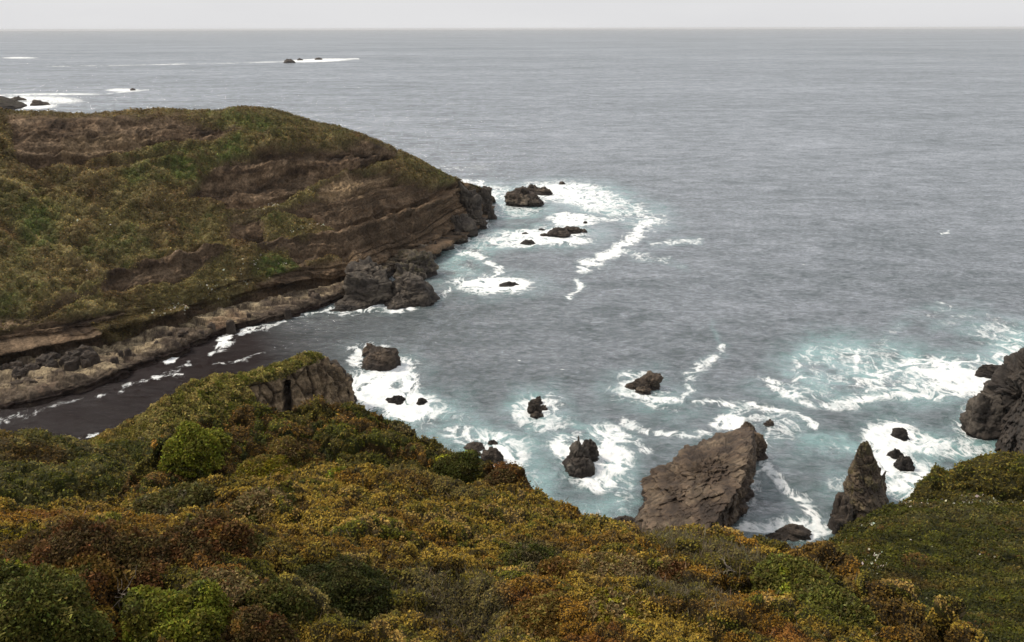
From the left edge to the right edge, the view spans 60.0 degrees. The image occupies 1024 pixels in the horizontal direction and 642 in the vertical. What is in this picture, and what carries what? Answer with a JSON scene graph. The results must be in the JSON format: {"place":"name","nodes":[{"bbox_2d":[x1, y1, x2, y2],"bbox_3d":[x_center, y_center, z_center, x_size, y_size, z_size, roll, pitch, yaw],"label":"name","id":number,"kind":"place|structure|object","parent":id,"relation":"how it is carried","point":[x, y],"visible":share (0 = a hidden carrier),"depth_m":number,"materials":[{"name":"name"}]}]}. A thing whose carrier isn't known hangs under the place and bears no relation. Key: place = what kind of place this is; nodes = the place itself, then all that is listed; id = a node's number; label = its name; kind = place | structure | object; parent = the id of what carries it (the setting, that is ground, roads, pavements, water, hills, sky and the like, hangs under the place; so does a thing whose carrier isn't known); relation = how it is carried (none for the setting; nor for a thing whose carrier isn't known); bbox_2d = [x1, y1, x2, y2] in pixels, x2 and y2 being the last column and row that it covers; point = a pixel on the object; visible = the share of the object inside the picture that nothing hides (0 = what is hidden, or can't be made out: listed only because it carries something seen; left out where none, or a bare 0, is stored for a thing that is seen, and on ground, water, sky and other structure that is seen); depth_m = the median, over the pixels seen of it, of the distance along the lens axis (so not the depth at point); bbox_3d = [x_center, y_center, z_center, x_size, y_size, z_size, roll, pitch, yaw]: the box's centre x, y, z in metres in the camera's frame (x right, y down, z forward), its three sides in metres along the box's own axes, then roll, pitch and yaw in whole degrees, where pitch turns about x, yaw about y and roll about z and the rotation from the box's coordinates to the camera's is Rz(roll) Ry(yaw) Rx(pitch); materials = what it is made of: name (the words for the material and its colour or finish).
{"place":"outdoors","nodes":[
{"label":"outdoors","id":0,"kind":"place"},
{"bbox_2d":[0,96,26,109],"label":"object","id":1,"kind":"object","parent":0,"point":[8,103],"depth_m":951.39,"materials":[{"name":"stone"}]},
{"bbox_2d":[0,452,128,508],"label":"spur","id":2,"kind":"structure","parent":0,"point":[66,482],"depth_m":63.22,"materials":[{"name":"plant"}]},
{"bbox_2d":[0,427,136,471],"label":"mound grass","id":3,"kind":"structure","parent":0,"point":[32,431],"depth_m":81.02,"materials":[{"name":"green plant"}]},
{"bbox_2d":[99,435,157,462],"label":"saddle","id":4,"kind":"object","parent":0,"point":[138,450],"visible":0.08,"depth_m":104.80,"materials":[{"name":"plant"}]},
{"bbox_2d":[99,352,356,442],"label":"bluff","id":5,"kind":"structure","parent":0,"point":[327,380],"depth_m":180.83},
{"bbox_2d":[80,350,325,445],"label":"bluff scrub","id":6,"kind":"object","parent":5,"relation":"on","point":[158,407],"visible":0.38,"depth_m":168.24,"materials":[{"name":"green plant"}]},
{"bbox_2d":[329,359,357,404],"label":"bluff rock","id":7,"kind":"object","parent":5,"relation":"on","point":[336,362],"visible":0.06,"depth_m":195.06,"materials":[{"name":"stone"}]},
{"bbox_2d":[0,106,495,409],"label":"headland","id":8,"kind":"structure","parent":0,"point":[379,217],"depth_m":273.80,"materials":[{"name":"plant"}]},
{"bbox_2d":[0,363,9,370],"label":"boulder","id":9,"kind":"object","parent":8,"relation":"on","point":[4,366],"visible":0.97,"depth_m":209.85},
{"bbox_2d":[8,360,24,368],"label":"boulder","id":10,"kind":"object","parent":8,"relation":"on","point":[17,363],"visible":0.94,"depth_m":210.06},
{"bbox_2d":[13,368,28,379],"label":"boulder","id":11,"kind":"object","parent":8,"relation":"on","point":[20,373],"visible":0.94,"depth_m":206.23,"materials":[{"name":"stone"}]},
{"bbox_2d":[10,377,37,388],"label":"shelf block","id":12,"kind":"structure","parent":8,"relation":"on","point":[18,381],"depth_m":200.75,"materials":[{"name":"stone"}]},
{"bbox_2d":[24,362,39,370],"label":"boulder","id":13,"kind":"object","parent":8,"relation":"on","point":[30,366],"visible":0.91,"depth_m":209.22,"materials":[{"name":"stone"}]},
{"bbox_2d":[35,354,53,367],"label":"boulder","id":14,"kind":"object","parent":8,"relation":"on","point":[41,359],"visible":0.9,"depth_m":212.06,"materials":[{"name":"stone"}]},
{"bbox_2d":[42,360,58,367],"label":"boulder","id":15,"kind":"object","parent":8,"relation":"on","point":[52,363],"visible":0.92,"depth_m":211.83,"materials":[{"name":"stone"}]},
{"bbox_2d":[45,351,61,358],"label":"boulder","id":16,"kind":"object","parent":8,"relation":"on","point":[55,355],"visible":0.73,"depth_m":215.54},
{"bbox_2d":[58,355,70,365],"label":"boulder","id":17,"kind":"object","parent":8,"relation":"on","point":[63,359],"visible":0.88,"depth_m":214.51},
{"bbox_2d":[64,357,79,370],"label":"boulder","id":18,"kind":"object","parent":8,"relation":"on","point":[70,364],"visible":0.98,"depth_m":212.25,"materials":[{"name":"stone"}]},
{"bbox_2d":[71,351,82,364],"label":"boulder","id":19,"kind":"object","parent":8,"relation":"on","point":[76,355],"visible":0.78,"depth_m":215.90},
{"bbox_2d":[77,345,93,352],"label":"boulder","id":20,"kind":"object","parent":8,"relation":"on","point":[82,348],"visible":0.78,"depth_m":218.69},
{"bbox_2d":[81,358,91,367],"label":"boulder","id":21,"kind":"object","parent":8,"relation":"on","point":[85,363],"visible":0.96,"depth_m":213.53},
{"bbox_2d":[80,350,100,365],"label":"boulder","id":22,"kind":"object","parent":8,"relation":"on","point":[93,357],"visible":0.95,"depth_m":215.27,"materials":[{"name":"stone"}]},
{"bbox_2d":[110,356,118,363],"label":"boulder","id":23,"kind":"object","parent":8,"relation":"on","point":[114,360],"visible":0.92,"depth_m":216.75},
{"bbox_2d":[124,348,131,355],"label":"boulder","id":24,"kind":"object","parent":8,"relation":"on","point":[127,352],"visible":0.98,"depth_m":222.59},
{"bbox_2d":[177,330,186,337],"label":"boulder","id":25,"kind":"object","parent":8,"relation":"on","point":[181,333],"visible":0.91,"depth_m":234.42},
{"bbox_2d":[71,189,324,315],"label":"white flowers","id":26,"kind":"object","parent":8,"relation":"on","point":[222,270],"visible":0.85,"depth_m":259.21,"materials":[{"name":"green plant"}]},
{"bbox_2d":[207,322,216,336],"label":"boulder","id":27,"kind":"object","parent":8,"relation":"on","point":[211,325],"visible":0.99,"depth_m":241.46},
{"bbox_2d":[226,320,235,333],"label":"boulder","id":28,"kind":"object","parent":8,"relation":"on","point":[230,327],"visible":1,"depth_m":243.66,"materials":[{"name":"stone"}]},
{"bbox_2d":[0,105,495,342],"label":"hillside scrub","id":29,"kind":"object","parent":8,"relation":"on","point":[147,225],"visible":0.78,"depth_m":263.30,"materials":[{"name":"green plant"}]},
{"bbox_2d":[284,306,291,319],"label":"boulder","id":30,"kind":"object","parent":8,"relation":"on","point":[287,312],"visible":1,"depth_m":255.16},
{"bbox_2d":[310,292,320,298],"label":"boulder","id":31,"kind":"object","parent":8,"relation":"on","point":[315,295],"visible":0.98,"depth_m":266.32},
{"bbox_2d":[334,298,374,309],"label":"rock outcrop","id":32,"kind":"object","parent":8,"relation":"on","point":[359,304],"visible":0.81,"depth_m":266.52,"materials":[{"name":"stone"}]},
{"bbox_2d":[342,256,393,304],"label":"rock outcrop","id":33,"kind":"object","parent":8,"relation":"on","point":[367,280],"visible":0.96,"depth_m":267.80,"materials":[{"name":"stone"}]},
{"bbox_2d":[379,263,393,278],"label":"rock outcrop","id":34,"kind":"object","parent":8,"relation":"on","point":[390,274],"visible":0.2,"depth_m":299.89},
{"bbox_2d":[388,249,409,272],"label":"rock outcrop","id":35,"kind":"object","parent":8,"relation":"on","point":[400,256],"visible":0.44,"depth_m":306.15,"materials":[{"name":"stone"}]},
{"bbox_2d":[384,292,416,309],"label":"rock outcrop","id":36,"kind":"object","parent":8,"relation":"on","point":[398,300],"visible":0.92,"depth_m":266.50,"materials":[{"name":"stone"}]},
{"bbox_2d":[392,262,440,306],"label":"rock outcrop","id":37,"kind":"object","parent":8,"relation":"on","point":[413,285],"visible":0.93,"depth_m":269.17,"materials":[{"name":"stone"}]},
{"bbox_2d":[403,249,438,277],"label":"rock outcrop","id":38,"kind":"object","parent":8,"relation":"on","point":[425,262],"visible":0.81,"depth_m":298.35,"materials":[{"name":"stone"}]},
{"bbox_2d":[418,243,436,258],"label":"rock outcrop","id":39,"kind":"object","parent":8,"relation":"on","point":[422,246],"visible":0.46,"depth_m":319.92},
{"bbox_2d":[429,236,454,257],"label":"rock outcrop","id":40,"kind":"object","parent":8,"relation":"on","point":[451,247],"visible":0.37,"depth_m":334.71,"materials":[{"name":"stone"}]},
{"bbox_2d":[453,231,467,244],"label":"rock outcrop","id":41,"kind":"object","parent":8,"relation":"on","point":[461,241],"visible":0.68,"depth_m":346.83,"materials":[{"name":"stone"}]},
{"bbox_2d":[450,213,477,236],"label":"rock outcrop","id":42,"kind":"object","parent":8,"relation":"on","point":[462,222],"visible":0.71,"depth_m":356.14,"materials":[{"name":"stone"}]},
{"bbox_2d":[456,181,496,229],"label":"rock outcrop","id":43,"kind":"object","parent":8,"relation":"on","point":[472,201],"visible":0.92,"depth_m":373.41,"materials":[{"name":"stone"}]},
{"bbox_2d":[115,396,530,498],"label":"knoll","id":44,"kind":"structure","parent":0,"point":[337,450],"depth_m":65.61,"materials":[{"name":"plant"}]},
{"bbox_2d":[157,420,225,477],"bbox_3d":[-21.620,8.502,60.000,4.337,3.648,4.044,0,18,0],"label":"shrub","id":45,"kind":"object","parent":44,"relation":"on","point":[190,449],"visible":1,"depth_m":59.04,"materials":[{"name":"green plant"}]},
{"bbox_2d":[205,426,233,455],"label":"shrub","id":46,"kind":"object","parent":44,"relation":"on","point":[222,437],"visible":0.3,"depth_m":62.43,"materials":[{"name":"green plant"}]},
{"bbox_2d":[260,434,307,466],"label":"shrub","id":47,"kind":"object","parent":44,"relation":"on","point":[291,449],"visible":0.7,"depth_m":64.38,"materials":[{"name":"brown plant"}]},
{"bbox_2d":[299,456,325,467],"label":"shrub","id":48,"kind":"object","parent":44,"relation":"on","point":[311,460],"visible":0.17,"depth_m":64.86,"materials":[{"name":"green plant"}]},
{"bbox_2d":[119,394,533,496],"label":"knoll scrub","id":49,"kind":"object","parent":44,"relation":"on","point":[275,420],"visible":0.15,"depth_m":65.62,"materials":[{"name":"green plant"}]},
{"bbox_2d":[431,449,479,484],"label":"shrub","id":50,"kind":"object","parent":44,"relation":"on","point":[460,465],"visible":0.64,"depth_m":63.43,"materials":[{"name":"green plant"}]},
{"bbox_2d":[483,467,528,485],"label":"shrub","id":51,"kind":"object","parent":44,"relation":"on","point":[498,476],"visible":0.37,"depth_m":60.79,"materials":[{"name":"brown plant"}]},
{"bbox_2d":[0,462,986,641],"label":"hillside","id":52,"kind":"structure","parent":0,"point":[938,611],"depth_m":23.98,"materials":[{"name":"plant"}]},
{"bbox_2d":[0,558,34,586],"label":"shrub","id":53,"kind":"object","parent":52,"relation":"on","point":[9,570],"visible":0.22,"depth_m":16.57,"materials":[{"name":"green plant"}]},
{"bbox_2d":[0,562,117,641],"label":"shrub","id":54,"kind":"object","parent":52,"relation":"on","point":[45,606],"visible":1,"depth_m":14.80,"materials":[{"name":"green plant"}]},
{"bbox_2d":[0,515,177,605],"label":"shrub","id":55,"kind":"object","parent":52,"relation":"on","point":[98,550],"visible":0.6,"depth_m":19.73,"materials":[{"name":"brown plant"}]},
{"bbox_2d":[113,565,136,610],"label":"bare branch","id":56,"kind":"object","parent":52,"relation":"on","point":[124,590],"visible":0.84,"depth_m":18.97,"materials":[{"name":"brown wood"}]},
{"bbox_2d":[121,479,223,516],"bbox_3d":[-12.866,7.361,34.351,3.926,1.936,3.941,16,24,40],"label":"shrub","id":57,"kind":"object","parent":52,"relation":"on","point":[174,500],"visible":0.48,"depth_m":34.07,"materials":[{"name":"green plant"}]},
{"bbox_2d":[118,576,239,641],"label":"shrub","id":58,"kind":"object","parent":52,"relation":"on","point":[194,612],"visible":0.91,"depth_m":17.56,"materials":[{"name":"green plant"}]},
{"bbox_2d":[161,508,257,566],"bbox_3d":[-7.489,5.498,21.378,2.606,1.538,2.356,-7,20,-21],"label":"shrub","id":59,"kind":"object","parent":52,"relation":"on","point":[216,528],"visible":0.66,"depth_m":21.03,"materials":[{"name":"brown plant"}]},
{"bbox_2d":[206,546,228,564],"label":"shrub","id":60,"kind":"object","parent":52,"relation":"on","point":[219,559],"visible":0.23,"depth_m":20.70,"materials":[{"name":"brown plant"}]},
{"bbox_2d":[181,566,261,609],"bbox_3d":[-6.427,6.069,19.452,2.012,1.372,1.773,0,18,0],"label":"shrub","id":61,"kind":"object","parent":52,"relation":"on","point":[235,584],"visible":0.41,"depth_m":19.30,"materials":[{"name":"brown plant"}]},
{"bbox_2d":[214,604,297,641],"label":"shrub","id":62,"kind":"object","parent":52,"relation":"on","point":[253,623],"visible":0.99,"depth_m":17.53,"materials":[{"name":"brown plant"}]},
{"bbox_2d":[228,454,295,479],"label":"shrub","id":63,"kind":"object","parent":52,"relation":"on","point":[263,465],"visible":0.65,"depth_m":47.71,"materials":[{"name":"green plant"}]},
{"bbox_2d":[251,531,272,553],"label":"shrub","id":64,"kind":"object","parent":52,"relation":"on","point":[260,539],"visible":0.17,"depth_m":23.88,"materials":[{"name":"green plant"}]},
{"bbox_2d":[226,486,299,524],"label":"shrub","id":65,"kind":"object","parent":52,"relation":"on","point":[259,495],"visible":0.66,"depth_m":31.97,"materials":[{"name":"green plant"}]},
{"bbox_2d":[241,576,317,628],"bbox_3d":[-5.073,6.274,19.044,1.689,1.490,1.769,0,18,0],"label":"shrub","id":66,"kind":"object","parent":52,"relation":"on","point":[288,600],"visible":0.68,"depth_m":18.84,"materials":[{"name":"green plant"}]},
{"bbox_2d":[325,466,348,478],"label":"shrub","id":67,"kind":"object","parent":52,"relation":"on","point":[336,469],"visible":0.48,"depth_m":42.15,"materials":[{"name":"green plant"}]},
{"bbox_2d":[295,554,401,622],"bbox_3d":[-4.516,7.003,22.473,3.132,1.815,2.959,-12,22,-32],"label":"shrub","id":68,"kind":"object","parent":52,"relation":"on","point":[353,587],"visible":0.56,"depth_m":21.95,"materials":[{"name":"green plant"}]},
{"bbox_2d":[0,461,988,641],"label":"coastal scrub","id":69,"kind":"object","parent":52,"relation":"on","point":[428,581],"visible":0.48,"depth_m":25.02,"materials":[{"name":"green plant"}]},
{"bbox_2d":[503,540,555,568],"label":"shrub","id":70,"kind":"object","parent":52,"relation":"on","point":[521,552],"visible":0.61,"depth_m":27.26,"materials":[{"name":"green plant"}]},
{"bbox_2d":[494,588,566,640],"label":"shrub","id":71,"kind":"object","parent":52,"relation":"on","point":[536,613],"visible":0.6,"depth_m":20.63,"materials":[{"name":"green plant"}]},
{"bbox_2d":[533,555,581,579],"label":"shrub","id":72,"kind":"object","parent":52,"relation":"on","point":[555,566],"visible":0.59,"depth_m":24.64,"materials":[{"name":"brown plant"}]},
{"bbox_2d":[577,551,652,577],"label":"shrub","id":73,"kind":"object","parent":52,"relation":"on","point":[604,563],"visible":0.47,"depth_m":26.19,"materials":[{"name":"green plant"}]},
{"bbox_2d":[584,581,660,625],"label":"shrub","id":74,"kind":"object","parent":52,"relation":"on","point":[608,603],"visible":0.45,"depth_m":20.15,"materials":[{"name":"green plant"}]},
{"bbox_2d":[655,556,691,583],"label":"shrub","id":75,"kind":"object","parent":52,"relation":"on","point":[670,569],"visible":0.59,"depth_m":25.64,"materials":[{"name":"brown plant"}]},
{"bbox_2d":[750,552,832,595],"bbox_3d":[7.543,7.078,23.777,2.223,1.514,1.966,10,21,28],"label":"shrub","id":76,"kind":"object","parent":52,"relation":"on","point":[782,574],"visible":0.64,"depth_m":23.55,"materials":[{"name":"green plant"}]},
{"bbox_2d":[796,578,875,625],"bbox_3d":[7.353,6.645,20.264,1.727,1.211,1.584,0,18,0],"label":"shrub","id":77,"kind":"object","parent":52,"relation":"on","point":[850,607],"visible":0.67,"depth_m":20.00,"materials":[{"name":"green plant"}]},
{"bbox_2d":[0,28,1023,547],"bbox_3d":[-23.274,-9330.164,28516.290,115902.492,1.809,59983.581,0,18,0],"label":"sea","id":78,"kind":"structure","parent":0,"point":[808,244],"depth_m":355.52,"materials":[{"name":"liquid"}]},
{"bbox_2d":[30,99,50,105],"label":"offshore rock","id":79,"kind":"object","parent":78,"relation":"in","point":[37,102],"visible":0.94,"depth_m":978.20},
{"bbox_2d":[329,304,357,311],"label":"sea rock","id":80,"kind":"object","parent":78,"relation":"in","point":[342,308],"visible":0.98,"depth_m":263.46,"materials":[{"name":"stone"}]},
{"bbox_2d":[361,343,400,371],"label":"sea rock","id":81,"kind":"object","parent":78,"relation":"in","point":[379,358],"visible":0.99,"depth_m":217.77,"materials":[{"name":"stone"}]},
{"bbox_2d":[385,395,405,404],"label":"sea rock","id":82,"kind":"object","parent":78,"relation":"in","point":[398,400],"visible":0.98,"depth_m":199.70,"materials":[{"name":"stone"}]},
{"bbox_2d":[416,398,427,404],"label":"sea rock","id":83,"kind":"object","parent":78,"relation":"in","point":[421,401],"visible":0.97,"depth_m":198.69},
{"bbox_2d":[463,440,503,463],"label":"sea rock","id":84,"kind":"object","parent":78,"relation":"in","point":[494,454],"visible":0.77,"depth_m":171.12,"materials":[{"name":"stone"}]},
{"bbox_2d":[499,281,518,286],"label":"sea rock","id":85,"kind":"object","parent":78,"relation":"in","point":[508,284],"visible":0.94,"depth_m":289.62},
{"bbox_2d":[504,186,544,206],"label":"sea rock","id":86,"kind":"object","parent":78,"relation":"in","point":[522,196],"visible":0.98,"depth_m":417.03,"materials":[{"name":"stone"}]},
{"bbox_2d":[520,239,534,244],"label":"sea rock","id":87,"kind":"object","parent":78,"relation":"in","point":[528,242],"visible":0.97,"depth_m":345.61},
{"bbox_2d":[527,396,547,418],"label":"sea rock","id":88,"kind":"object","parent":78,"relation":"in","point":[535,408],"visible":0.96,"depth_m":192.90,"materials":[{"name":"stone"}]},
{"bbox_2d":[526,184,552,195],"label":"sea rock","id":89,"kind":"object","parent":78,"relation":"in","point":[543,191],"visible":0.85,"depth_m":448.99,"materials":[{"name":"stone"}]},
{"bbox_2d":[540,226,586,237],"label":"sea rock","id":90,"kind":"object","parent":78,"relation":"in","point":[564,232],"visible":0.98,"depth_m":357.44,"materials":[{"name":"stone"}]},
{"bbox_2d":[562,436,598,478],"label":"sea rock","id":91,"kind":"object","parent":78,"relation":"in","point":[578,460],"visible":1,"depth_m":166.66,"materials":[{"name":"stone"}]},
{"bbox_2d":[614,515,634,522],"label":"sea rock","id":92,"kind":"object","parent":78,"relation":"in","point":[624,517],"visible":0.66,"depth_m":149.83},
{"bbox_2d":[625,370,663,394],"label":"sea rock","id":93,"kind":"object","parent":78,"relation":"in","point":[647,382],"visible":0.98,"depth_m":205.01,"materials":[{"name":"stone"}]},
{"bbox_2d":[632,421,767,532],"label":"rock slab","id":94,"kind":"object","parent":78,"relation":"in","point":[708,482],"visible":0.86,"depth_m":152.09,"materials":[{"name":"stone"}]},
{"bbox_2d":[763,419,773,426],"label":"sea rock","id":95,"kind":"object","parent":78,"relation":"in","point":[769,422],"visible":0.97,"depth_m":186.49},
{"bbox_2d":[765,523,811,541],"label":"sea rock","id":96,"kind":"object","parent":78,"relation":"in","point":[792,532],"visible":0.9,"depth_m":145.46,"materials":[{"name":"stone"}]},
{"bbox_2d":[827,492,852,534],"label":"sea rock","id":97,"kind":"object","parent":78,"relation":"in","point":[841,514],"visible":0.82,"depth_m":146.01,"materials":[{"name":"stone"}]},
{"bbox_2d":[843,441,888,520],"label":"rock spire","id":98,"kind":"object","parent":78,"relation":"in","point":[864,486],"visible":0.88,"depth_m":147.51,"materials":[{"name":"stone"}]},
{"bbox_2d":[886,448,903,458],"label":"sea rock","id":99,"kind":"object","parent":78,"relation":"in","point":[895,453],"visible":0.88,"depth_m":172.87,"materials":[{"name":"stone"}]},
{"bbox_2d":[890,427,909,440],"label":"sea rock","id":100,"kind":"object","parent":78,"relation":"in","point":[900,433],"visible":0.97,"depth_m":180.66,"materials":[{"name":"stone"}]},
{"bbox_2d":[893,455,914,471],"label":"sea rock","id":101,"kind":"object","parent":78,"relation":"in","point":[903,463],"visible":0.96,"depth_m":167.97,"materials":[{"name":"stone"}]},
{"bbox_2d":[975,364,999,378],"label":"sea rock","id":102,"kind":"object","parent":78,"relation":"in","point":[986,370],"visible":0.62,"depth_m":212.38,"materials":[{"name":"stone"}]},
{"bbox_2d":[0,0,1023,30],"label":"sky","id":103,"kind":"structure","parent":0,"point":[15,15],"materials":[{"name":"white"}]},
{"bbox_2d":[831,495,1023,641],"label":"slope","id":104,"kind":"structure","parent":0,"point":[968,516],"depth_m":61.90,"materials":[{"name":"plant"}]},
{"bbox_2d":[823,493,1023,641],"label":"slope scrub","id":105,"kind":"object","parent":104,"relation":"on","point":[998,587],"visible":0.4,"depth_m":62.25,"materials":[{"name":"green plant"}]},
{"bbox_2d":[899,450,1023,502],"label":"hummock","id":106,"kind":"object","parent":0,"point":[982,480],"visible":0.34,"depth_m":94.15,"materials":[{"name":"plant"}]},
{"bbox_2d":[959,347,1023,453],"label":"sea cliff","id":107,"kind":"structure","parent":0,"point":[994,409],"depth_m":179.59,"materials":[{"name":"stone"}]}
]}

